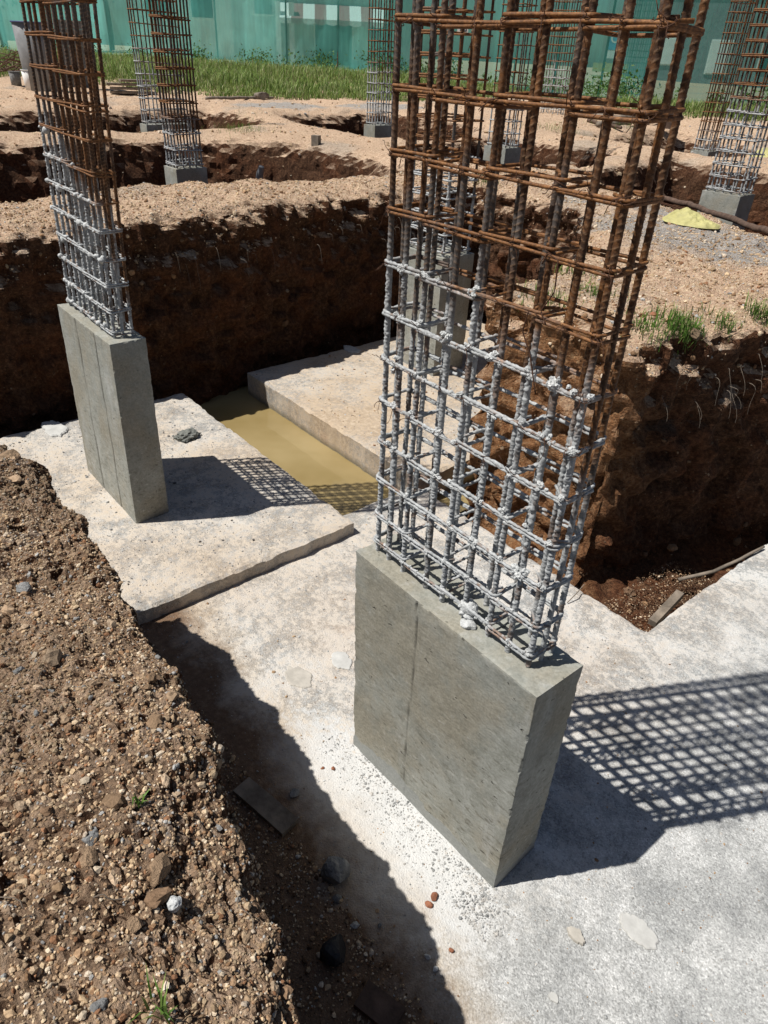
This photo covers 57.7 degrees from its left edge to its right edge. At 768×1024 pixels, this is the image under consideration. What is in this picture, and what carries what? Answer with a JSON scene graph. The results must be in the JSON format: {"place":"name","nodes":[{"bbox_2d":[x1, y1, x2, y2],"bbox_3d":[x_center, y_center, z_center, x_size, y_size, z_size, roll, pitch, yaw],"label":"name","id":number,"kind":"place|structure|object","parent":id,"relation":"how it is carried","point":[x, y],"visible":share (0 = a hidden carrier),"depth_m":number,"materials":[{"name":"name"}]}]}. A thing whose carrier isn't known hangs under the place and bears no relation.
{"place":"outdoors","nodes":[
{"label":"outdoors","id":0,"kind":"place"},
{"bbox_2d":[52,19,66,28],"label":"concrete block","id":1,"kind":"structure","parent":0,"point":[59,23],"depth_m":19.50,"materials":[{"name":"grey concrete"}]},
{"bbox_2d":[72,20,81,28],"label":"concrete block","id":2,"kind":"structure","parent":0,"point":[79,23],"depth_m":19.77,"materials":[{"name":"grey concrete"}]},
{"bbox_2d":[199,386,469,515],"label":"water","id":3,"kind":"structure","parent":0,"point":[340,484],"depth_m":6.60,"materials":[{"name":"liquid"}]},
{"bbox_2d":[0,75,767,1023],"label":"ground","id":4,"kind":"structure","parent":0,"point":[722,513],"depth_m":5.39,"materials":[{"name":"soil"}]},
{"bbox_2d":[0,449,20,459],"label":"rock","id":5,"kind":"object","parent":4,"relation":"on","point":[11,453],"visible":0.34,"depth_m":3.23,"materials":[{"name":"stone"}]},
{"bbox_2d":[8,71,21,85],"bbox_3d":[-10.385,-12.204,19.658,0.320,0.366,0.320,-23,41,-33],"label":"bucket","id":6,"kind":"object","parent":4,"relation":"on","point":[15,78],"visible":0.97,"depth_m":19.57,"materials":[{"name":"grey plastic"}]},
{"bbox_2d":[13,666,24,673],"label":"rock","id":7,"kind":"object","parent":4,"relation":"on","point":[18,670],"visible":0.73,"depth_m":2.02,"materials":[{"name":"grey stone"}]},
{"bbox_2d":[16,582,31,591],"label":"rock","id":8,"kind":"object","parent":4,"relation":"on","point":[24,586],"visible":1,"depth_m":2.46,"materials":[{"name":"white stone"}]},
{"bbox_2d":[20,69,30,90],"bbox_3d":[-9.634,-11.758,18.998,0.405,0.487,0.405,-23,41,-33],"label":"bucket","id":9,"kind":"object","parent":4,"relation":"on","point":[25,75],"visible":0.55,"depth_m":18.85,"materials":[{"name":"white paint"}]},
{"bbox_2d":[0,49,58,73],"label":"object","id":10,"kind":"object","parent":4,"relation":"on","point":[3,69],"visible":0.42,"depth_m":22.47,"materials":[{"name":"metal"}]},
{"bbox_2d":[10,20,56,91],"bbox_3d":[-9.369,-12.333,18.905,1.065,1.570,1.065,-23,41,-33],"label":"water drum","id":11,"kind":"object","parent":4,"relation":"on","point":[18,27],"visible":0.47,"depth_m":18.48,"materials":[{"name":"grey plastic"}]},
{"bbox_2d":[78,846,97,867],"bbox_3d":[-0.673,0.789,1.586,0.045,0.040,0.056,-23,41,-33],"label":"rock","id":12,"kind":"object","parent":4,"relation":"on","point":[88,857],"visible":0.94,"depth_m":1.58,"materials":[{"name":"stone"}]},
{"bbox_2d":[81,826,98,845],"bbox_3d":[-0.687,0.763,1.631,0.042,0.029,0.042,-23,41,-33],"label":"rock","id":13,"kind":"object","parent":4,"relation":"on","point":[94,833],"visible":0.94,"depth_m":1.62,"materials":[{"name":"grey stone"}]},
{"bbox_2d":[90,998,107,1011],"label":"rock","id":14,"kind":"object","parent":4,"relation":"on","point":[102,1003],"visible":1,"depth_m":1.33,"materials":[{"name":"grey stone"}]},
{"bbox_2d":[0,618,253,929],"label":"twigs","id":15,"kind":"object","parent":4,"relation":"on","point":[145,796],"visible":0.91,"depth_m":1.61,"materials":[{"name":"brown wood"}]},
{"bbox_2d":[109,90,156,94],"bbox_3d":[-7.035,-11.781,19.588,1.250,0.055,0.300,-10,36,-19],"label":"plank","id":16,"kind":"object","parent":4,"relation":"on","point":[126,92],"visible":0.93,"depth_m":19.45,"materials":[{"name":"brown wood"}]},
{"bbox_2d":[110,87,150,89],"bbox_3d":[-7.079,-11.854,19.522,1.100,0.055,0.300,-13,36,-22],"label":"plank","id":17,"kind":"object","parent":16,"relation":"on","point":[125,88],"visible":0.93,"depth_m":19.37,"materials":[{"name":"brown wood"}]},
{"bbox_2d":[106,82,149,85],"bbox_3d":[-7.133,-11.925,19.454,1.150,0.055,0.300,-9,35,-18],"label":"plank","id":18,"kind":"object","parent":17,"relation":"on","point":[122,84],"visible":0.71,"depth_m":19.31,"materials":[{"name":"brown wood"}]},
{"bbox_2d":[119,79,149,81],"bbox_3d":[-6.957,-12.028,19.450,0.800,0.055,0.300,-14,37,-24],"label":"plank","id":19,"kind":"object","parent":18,"relation":"on","point":[127,80],"visible":0.86,"depth_m":19.30,"materials":[{"name":"brown wood"}]},
{"bbox_2d":[126,915,143,932],"bbox_3d":[-0.530,0.874,1.480,0.032,0.024,0.038,-23,41,-33],"label":"rock","id":20,"kind":"object","parent":4,"relation":"on","point":[134,924],"visible":1,"depth_m":1.47,"materials":[{"name":"stone"}]},
{"bbox_2d":[132,789,149,808],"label":"grass tuft","id":21,"kind":"object","parent":4,"relation":"on","point":[137,801],"visible":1,"depth_m":1.71,"materials":[{"name":"green plant"}]},
{"bbox_2d":[0,456,292,1000],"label":"soil clods","id":22,"kind":"object","parent":4,"relation":"on","point":[155,898],"visible":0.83,"depth_m":1.85,"materials":[{"name":"brown soil"}]},
{"bbox_2d":[0,444,297,1023],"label":"soil crumbs","id":23,"kind":"object","parent":4,"relation":"on","point":[35,971],"visible":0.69,"depth_m":1.73,"materials":[{"name":"brown soil"}]},
{"bbox_2d":[128,966,177,1023],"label":"grass tuft","id":24,"kind":"object","parent":4,"relation":"on","point":[163,1007],"visible":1,"depth_m":1.33,"materials":[{"name":"green plant"}]},
{"bbox_2d":[126,0,190,131],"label":"rebar column","id":25,"kind":"structure","parent":4,"relation":"on","point":[146,125],"depth_m":13.35,"materials":[{"name":"metal"}]},
{"bbox_2d":[150,852,170,886],"bbox_3d":[-0.518,0.826,1.612,0.049,0.042,0.082,-9,35,-18],"label":"rock","id":26,"kind":"object","parent":4,"relation":"on","point":[160,865],"visible":1,"depth_m":1.60,"materials":[{"name":"stone"}]},
{"bbox_2d":[167,895,181,912],"bbox_3d":[-0.468,0.874,1.558,0.035,0.031,0.032,-23,41,-33],"label":"rock","id":27,"kind":"object","parent":4,"relation":"on","point":[174,904],"visible":1,"depth_m":1.55,"materials":[{"name":"white stone"}]},
{"bbox_2d":[0,393,353,624],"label":"concrete footing","id":28,"kind":"object","parent":4,"relation":"on","point":[165,597],"visible":0.53,"depth_m":5.14,"materials":[{"name":"grey concrete"}]},
{"bbox_2d":[41,420,68,436],"bbox_3d":[-2.893,-0.731,6.146,0.192,0.034,0.356,-23,41,-33],"label":"mortar patch","id":29,"kind":"object","parent":28,"relation":"on","point":[51,428],"visible":1,"depth_m":6.12,"materials":[{"name":"white concrete"}]},
{"bbox_2d":[19,0,168,523],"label":"rebar column","id":30,"kind":"structure","parent":28,"relation":"on","point":[107,356],"depth_m":4.39,"materials":[{"name":"concrete"}]},
{"bbox_2d":[6,400,336,602],"bbox_3d":[-1.907,-0.223,5.450,1.959,0.025,2.708,-23,41,-33],"label":"grit","id":31,"kind":"object","parent":28,"relation":"on","point":[176,496],"visible":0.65,"depth_m":5.32,"materials":[{"name":"gravel"}]},
{"bbox_2d":[173,427,200,442],"bbox_3d":[-1.726,-0.688,6.111,0.214,0.072,0.230,11,34,12],"label":"rock","id":32,"kind":"object","parent":28,"relation":"on","point":[188,435],"visible":1,"depth_m":6.07,"materials":[{"name":"grey stone"}]},
{"bbox_2d":[148,0,207,184],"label":"rebar column","id":33,"kind":"structure","parent":4,"relation":"on","point":[177,173],"depth_m":10.02,"materials":[{"name":"metal"}]},
{"bbox_2d":[205,96,273,99],"bbox_3d":[-4.017,-11.731,19.754,0.175,0.094,2.494,26,40,31],"label":"timber","id":34,"kind":"object","parent":4,"relation":"on","point":[232,97],"visible":0.91,"depth_m":19.47,"materials":[{"name":"brown wood"}]},
{"bbox_2d":[201,122,280,138],"bbox_3d":[-2.667,-7.110,12.922,1.463,0.230,1.664,-23,41,-33],"label":"grass tuft","id":35,"kind":"object","parent":4,"relation":"on","point":[239,127],"visible":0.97,"depth_m":12.81,"materials":[{"name":"beige plant"}]},
{"bbox_2d":[256,165,263,179],"bbox_3d":[-1.903,-5.186,10.686,0.117,0.230,0.170,-23,41,-33],"label":"pipe","id":36,"kind":"object","parent":4,"relation":"on","point":[259,172],"visible":0.85,"depth_m":10.64,"materials":[{"name":"grey plastic"}]},
{"bbox_2d":[254,92,268,99],"bbox_3d":[-3.532,-11.991,20.111,0.462,0.213,0.203,-9,35,-17],"label":"log","id":37,"kind":"object","parent":4,"relation":"on","point":[261,95],"visible":0.99,"depth_m":20.04,"materials":[{"name":"brown wood"}]},
{"bbox_2d":[311,135,320,145],"bbox_3d":[-1.164,-6.311,11.957,0.130,0.260,0.110,14,35,17],"label":"stake","id":38,"kind":"object","parent":4,"relation":"on","point":[315,140],"visible":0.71,"depth_m":11.89,"materials":[{"name":"brown wood"}]},
{"bbox_2d":[247,319,493,495],"bbox_3d":[0.715,-1.219,7.756,3.454,0.554,2.799,-23,41,-33],"label":"concrete footing","id":39,"kind":"object","parent":4,"relation":"on","point":[349,441],"visible":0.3,"depth_m":7.08,"materials":[{"name":"beige concrete"}]},
{"bbox_2d":[343,345,360,352],"bbox_3d":[-0.391,-1.921,8.241,0.154,0.025,0.294,-23,41,-33],"label":"mortar patch","id":40,"kind":"object","parent":39,"relation":"on","point":[350,349],"visible":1,"depth_m":8.21,"materials":[{"name":"grey concrete"}]},
{"bbox_2d":[256,322,491,460],"bbox_3d":[0.697,-1.445,7.591,3.304,0.026,2.608,-23,41,-33],"label":"grit","id":41,"kind":"object","parent":39,"relation":"on","point":[368,384],"visible":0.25,"depth_m":7.29,"materials":[{"name":"gravel"}]},
{"bbox_2d":[403,0,495,375],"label":"rebar column","id":42,"kind":"structure","parent":39,"relation":"on","point":[440,294],"depth_m":7.11,"materials":[{"name":"metal"}]},
{"bbox_2d":[364,0,395,137],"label":"rebar column","id":43,"kind":"structure","parent":4,"relation":"on","point":[377,129],"depth_m":15.22,"materials":[{"name":"metal"}]},
{"bbox_2d":[0,0,767,106],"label":"net fence","id":44,"kind":"object","parent":4,"relation":"on","point":[228,28],"visible":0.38,"depth_m":32.36,"materials":[{"name":"fabric"}]},
{"bbox_2d":[0,39,767,109],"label":"weeds","id":45,"kind":"object","parent":4,"relation":"on","point":[603,85],"visible":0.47,"depth_m":30.94,"materials":[{"name":"green plant"}]},
{"bbox_2d":[0,84,767,194],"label":"soil crumbs","id":46,"kind":"object","parent":4,"relation":"on","point":[583,169],"visible":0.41,"depth_m":14.84,"materials":[{"name":"brown soil"}]},
{"bbox_2d":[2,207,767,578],"bbox_3d":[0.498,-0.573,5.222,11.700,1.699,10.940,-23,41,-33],"label":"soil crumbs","id":47,"kind":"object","parent":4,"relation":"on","point":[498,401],"visible":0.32,"depth_m":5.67,"materials":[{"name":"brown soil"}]},
{"bbox_2d":[39,200,767,611],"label":"soil clods","id":48,"kind":"object","parent":4,"relation":"on","point":[695,334],"visible":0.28,"depth_m":5.38,"materials":[{"name":"brown soil"}]},
{"bbox_2d":[139,486,767,1023],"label":"concrete footing","id":49,"kind":"object","parent":4,"relation":"on","point":[713,638],"visible":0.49,"depth_m":3.31,"materials":[{"name":"grey concrete"}]},
{"bbox_2d":[233,777,297,837],"bbox_3d":[-0.558,1.383,3.281,0.338,0.030,0.102,26,40,31],"label":"plank","id":50,"kind":"object","parent":49,"relation":"on","point":[271,810],"visible":1,"depth_m":3.26,"materials":[{"name":"brown wood"}]},
{"bbox_2d":[140,628,436,1023],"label":"grit","id":51,"kind":"object","parent":49,"relation":"on","point":[354,925],"visible":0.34,"depth_m":2.87,"materials":[{"name":"gravel"}]},
{"bbox_2d":[290,788,299,797],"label":"rock","id":52,"kind":"object","parent":49,"relation":"on","point":[294,792],"visible":1,"depth_m":3.34,"materials":[{"name":"grey stone"}]},
{"bbox_2d":[285,666,311,688],"bbox_3d":[-0.485,0.945,3.986,0.190,0.019,0.148,12,34,13],"label":"mortar patch","id":53,"kind":"object","parent":49,"relation":"on","point":[298,676],"visible":1,"depth_m":3.98,"materials":[{"name":"white concrete"}]},
{"bbox_2d":[319,933,345,966],"bbox_3d":[-0.193,1.730,2.745,0.116,0.109,0.111,-23,41,-33],"label":"rock","id":54,"kind":"object","parent":49,"relation":"on","point":[332,951],"visible":1,"depth_m":2.71,"materials":[{"name":"black stone"}]},
{"bbox_2d":[320,856,349,885],"bbox_3d":[-0.210,1.548,3.016,0.122,0.140,0.115,24,39,29],"label":"rock","id":55,"kind":"object","parent":49,"relation":"on","point":[335,870],"visible":1,"depth_m":2.97,"materials":[{"name":"grey stone"}]},
{"bbox_2d":[332,894,341,903],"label":"rock","id":56,"kind":"object","parent":49,"relation":"on","point":[336,898],"visible":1,"depth_m":2.94,"materials":[{"name":"grey stone"}]},
{"bbox_2d":[330,651,351,669],"bbox_3d":[-0.252,0.876,4.108,0.135,0.020,0.141,4,33,3],"label":"mortar patch","id":57,"kind":"object","parent":49,"relation":"on","point":[341,660],"visible":1,"depth_m":4.09,"materials":[{"name":"white concrete"}]},
{"bbox_2d":[354,980,405,1023],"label":"brick","id":58,"kind":"object","parent":49,"relation":"on","point":[374,1004],"visible":1,"depth_m":2.60,"materials":[{"name":"brown brick"}]},
{"bbox_2d":[299,732,520,943],"bbox_3d":[0.057,1.473,3.219,0.355,0.014,1.237,-23,41,-33],"label":"grit","id":59,"kind":"object","parent":49,"relation":"on","point":[506,905],"visible":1,"depth_m":3.07,"materials":[{"name":"gravel"},{"name":"crushed stone"}]},
{"bbox_2d":[424,954,430,959],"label":"stone","id":60,"kind":"object","parent":49,"relation":"on","point":[427,957],"visible":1,"depth_m":2.77,"materials":[{"name":"grey stone"}]},
{"bbox_2d":[425,900,432,908],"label":"stone","id":61,"kind":"object","parent":49,"relation":"on","point":[428,904],"visible":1,"depth_m":2.94,"materials":[{"name":"orange stone"}]},
{"bbox_2d":[431,892,437,900],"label":"stone","id":62,"kind":"object","parent":49,"relation":"on","point":[434,895],"visible":1,"depth_m":2.96,"materials":[{"name":"orange stone"}]},
{"bbox_2d":[142,502,767,1023],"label":"grit","id":63,"kind":"object","parent":49,"relation":"on","point":[428,844],"visible":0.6,"depth_m":3.37,"materials":[{"name":"gravel"}]},
{"bbox_2d":[353,0,709,887],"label":"rebar column","id":64,"kind":"structure","parent":49,"relation":"on","point":[459,736],"depth_m":2.35,"materials":[{"name":"concrete"}]},
{"bbox_2d":[460,618,475,629],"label":"mortar clod","id":65,"kind":"object","parent":64,"relation":"on","point":[467,624],"visible":0.97,"depth_m":2.61,"materials":[{"name":"grey concrete"}]},
{"bbox_2d":[548,992,558,1003],"bbox_3d":[0.651,1.866,2.675,0.035,0.020,0.044,-23,41,-33],"label":"mortar patch","id":66,"kind":"object","parent":49,"relation":"on","point":[552,996],"visible":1,"depth_m":2.67,"materials":[{"name":"white concrete"}]},
{"bbox_2d":[567,926,585,945],"bbox_3d":[0.791,1.741,2.868,0.056,0.027,0.087,-23,41,-33],"label":"mortar patch","id":67,"kind":"object","parent":49,"relation":"on","point":[575,935],"visible":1,"depth_m":2.86,"materials":[{"name":"beige concrete"}]},
{"bbox_2d":[619,912,658,949],"bbox_3d":[1.056,1.740,2.894,0.110,0.023,0.178,-23,41,-33],"label":"mortar patch","id":68,"kind":"object","parent":49,"relation":"on","point":[637,930],"visible":1,"depth_m":2.88,"materials":[{"name":"white concrete"}]},
{"bbox_2d":[678,546,764,580],"bbox_3d":[2.495,0.392,5.108,0.767,0.145,0.083,-10,36,-19],"label":"stick","id":69,"kind":"object","parent":49,"relation":"on","point":[718,568],"visible":1,"depth_m":5.05,"materials":[{"name":"brown wood"}]},
{"bbox_2d":[174,217,762,425],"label":"roots","id":70,"kind":"object","parent":4,"relation":"hanging from","point":[672,365],"visible":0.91,"depth_m":4.62,"materials":[{"name":"brown plant"}]},
{"bbox_2d":[483,0,537,163],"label":"rebar column","id":71,"kind":"structure","parent":4,"relation":"on","point":[510,153],"depth_m":12.52,"materials":[{"name":"metal"}]},
{"bbox_2d":[514,119,584,135],"bbox_3d":[3.814,-8.604,15.682,1.858,0.350,2.611,5,33,4],"label":"grass tuft","id":72,"kind":"object","parent":4,"relation":"on","point":[546,128],"visible":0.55,"depth_m":15.92,"materials":[{"name":"plant"}]},
{"bbox_2d":[515,277,593,310],"bbox_3d":[1.149,-1.432,4.739,0.424,0.214,0.715,-23,41,-33],"label":"grass tuft","id":73,"kind":"object","parent":4,"relation":"on","point":[559,295],"visible":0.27,"depth_m":4.73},
{"bbox_2d":[540,0,581,114],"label":"rebar column","id":74,"kind":"structure","parent":4,"relation":"on","point":[560,45],"depth_m":19.09,"materials":[{"name":"metal"}]},
{"bbox_2d":[552,265,597,277],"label":"grass tuft","id":75,"kind":"object","parent":4,"relation":"on","point":[566,268],"visible":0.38,"depth_m":5.28,"materials":[{"name":"green plant"}]},
{"bbox_2d":[587,119,621,128],"bbox_3d":[5.463,-9.621,17.280,0.112,0.155,1.037,-22,41,-32],"label":"timber","id":76,"kind":"object","parent":4,"relation":"on","point":[592,121],"visible":0.56,"depth_m":17.11,"materials":[{"name":"brown wood"}]},
{"bbox_2d":[579,277,630,300],"bbox_3d":[1.506,-1.575,4.874,0.386,0.097,0.418,8,34,8],"label":"grass tuft","id":77,"kind":"object","parent":4,"relation":"on","point":[594,291],"visible":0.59,"depth_m":4.85,"materials":[{"name":"green plant"}]},
{"bbox_2d":[595,121,633,126],"bbox_3d":[6.310,-10.014,17.930,0.166,0.156,3.230,29,42,34],"label":"timber","id":78,"kind":"object","parent":4,"relation":"on","point":[598,123],"visible":0.2,"depth_m":17.33,"materials":[{"name":"brown wood"}]},
{"bbox_2d":[583,120,646,141],"bbox_3d":[5.689,-9.560,17.463,1.662,0.541,1.663,-23,41,-33],"label":"grass tuft","id":79,"kind":"object","parent":4,"relation":"on","point":[627,127],"visible":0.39,"depth_m":17.15,"materials":[{"name":"plant"}]},
{"bbox_2d":[616,115,635,117],"bbox_3d":[7.092,-11.002,19.439,2.058,0.153,0.121,-22,41,-32],"label":"timber","id":80,"kind":"object","parent":4,"relation":"on","point":[626,116],"visible":0.12,"depth_m":19.04,"materials":[{"name":"brown wood"}]},
{"bbox_2d":[623,306,681,351],"bbox_3d":[1.633,-1.147,4.319,0.382,0.202,0.363,1,33,-2],"label":"grass tuft","id":81,"kind":"object","parent":4,"relation":"on","point":[653,324],"visible":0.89,"depth_m":4.27,"materials":[{"name":"green plant"}]},
{"bbox_2d":[603,559,714,630],"bbox_3d":[1.932,0.650,4.968,1.205,0.017,0.460,-23,41,-33],"label":"grit","id":82,"kind":"object","parent":4,"relation":"on","point":[661,598],"visible":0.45,"depth_m":5.08,"materials":[{"name":"gravel"}]},
{"bbox_2d":[648,590,683,626],"bbox_3d":[1.936,0.660,4.785,0.368,0.110,0.056,-26,43,-36],"label":"wood piece","id":83,"kind":"object","parent":4,"relation":"on","point":[663,611],"visible":1,"depth_m":4.76,"materials":[{"name":"beige wood"}]},
{"bbox_2d":[665,113,673,128],"bbox_3d":[7.192,-9.920,17.597,0.343,0.430,0.325,18,36,22],"label":"wood block","id":84,"kind":"object","parent":4,"relation":"on","point":[668,125],"depth_m":17.57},
{"bbox_2d":[643,301,707,354],"bbox_3d":[1.853,-1.170,4.392,0.440,0.259,0.414,1,33,-3],"label":"grass tuft","id":85,"kind":"object","parent":4,"relation":"on","point":[683,322],"visible":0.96,"depth_m":4.33,"materials":[{"name":"green plant"}]},
{"bbox_2d":[662,207,720,228],"bbox_3d":[3.120,-2.994,7.055,0.412,0.134,0.624,-23,41,-33],"label":"sack","id":86,"kind":"object","parent":4,"relation":"on","point":[686,216],"visible":1,"depth_m":7.00,"materials":[{"name":"yellow fabric"}]},
{"bbox_2d":[652,192,767,233],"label":"timber pole","id":87,"kind":"object","parent":4,"relation":"on","point":[735,220],"visible":0.78,"depth_m":8.83,"materials":[{"name":"brown wood"}]},
{"bbox_2d":[686,300,745,341],"bbox_3d":[2.143,-1.244,4.524,0.422,0.226,0.321,16,36,20],"label":"grass tuft","id":88,"kind":"object","parent":4,"relation":"on","point":[723,322],"visible":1,"depth_m":4.48,"materials":[{"name":"green plant"}]},
{"bbox_2d":[690,0,756,156],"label":"rebar column","id":89,"kind":"structure","parent":4,"relation":"on","point":[707,151],"depth_m":15.10,"materials":[{"name":"metal"}]},
{"bbox_2d":[697,0,767,229],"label":"rebar column","id":90,"kind":"structure","parent":4,"relation":"on","point":[737,203],"depth_m":10.29,"materials":[{"name":"metal"}]},
{"bbox_2d":[730,290,767,326],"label":"grass tuft","id":91,"kind":"object","parent":4,"relation":"on","point":[756,310],"visible":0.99,"depth_m":4.57,"materials":[{"name":"green plant"}]},
{"bbox_2d":[752,148,767,156],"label":"sack","id":92,"kind":"object","parent":4,"relation":"on","point":[766,152],"visible":0.51,"depth_m":12.93,"materials":[{"name":"yellow fabric"}]},
{"bbox_2d":[0,46,767,122],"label":"tall grass","id":93,"kind":"structure","parent":0,"point":[219,76],"depth_m":24.19,"materials":[{"name":"green plant"}]}
]}

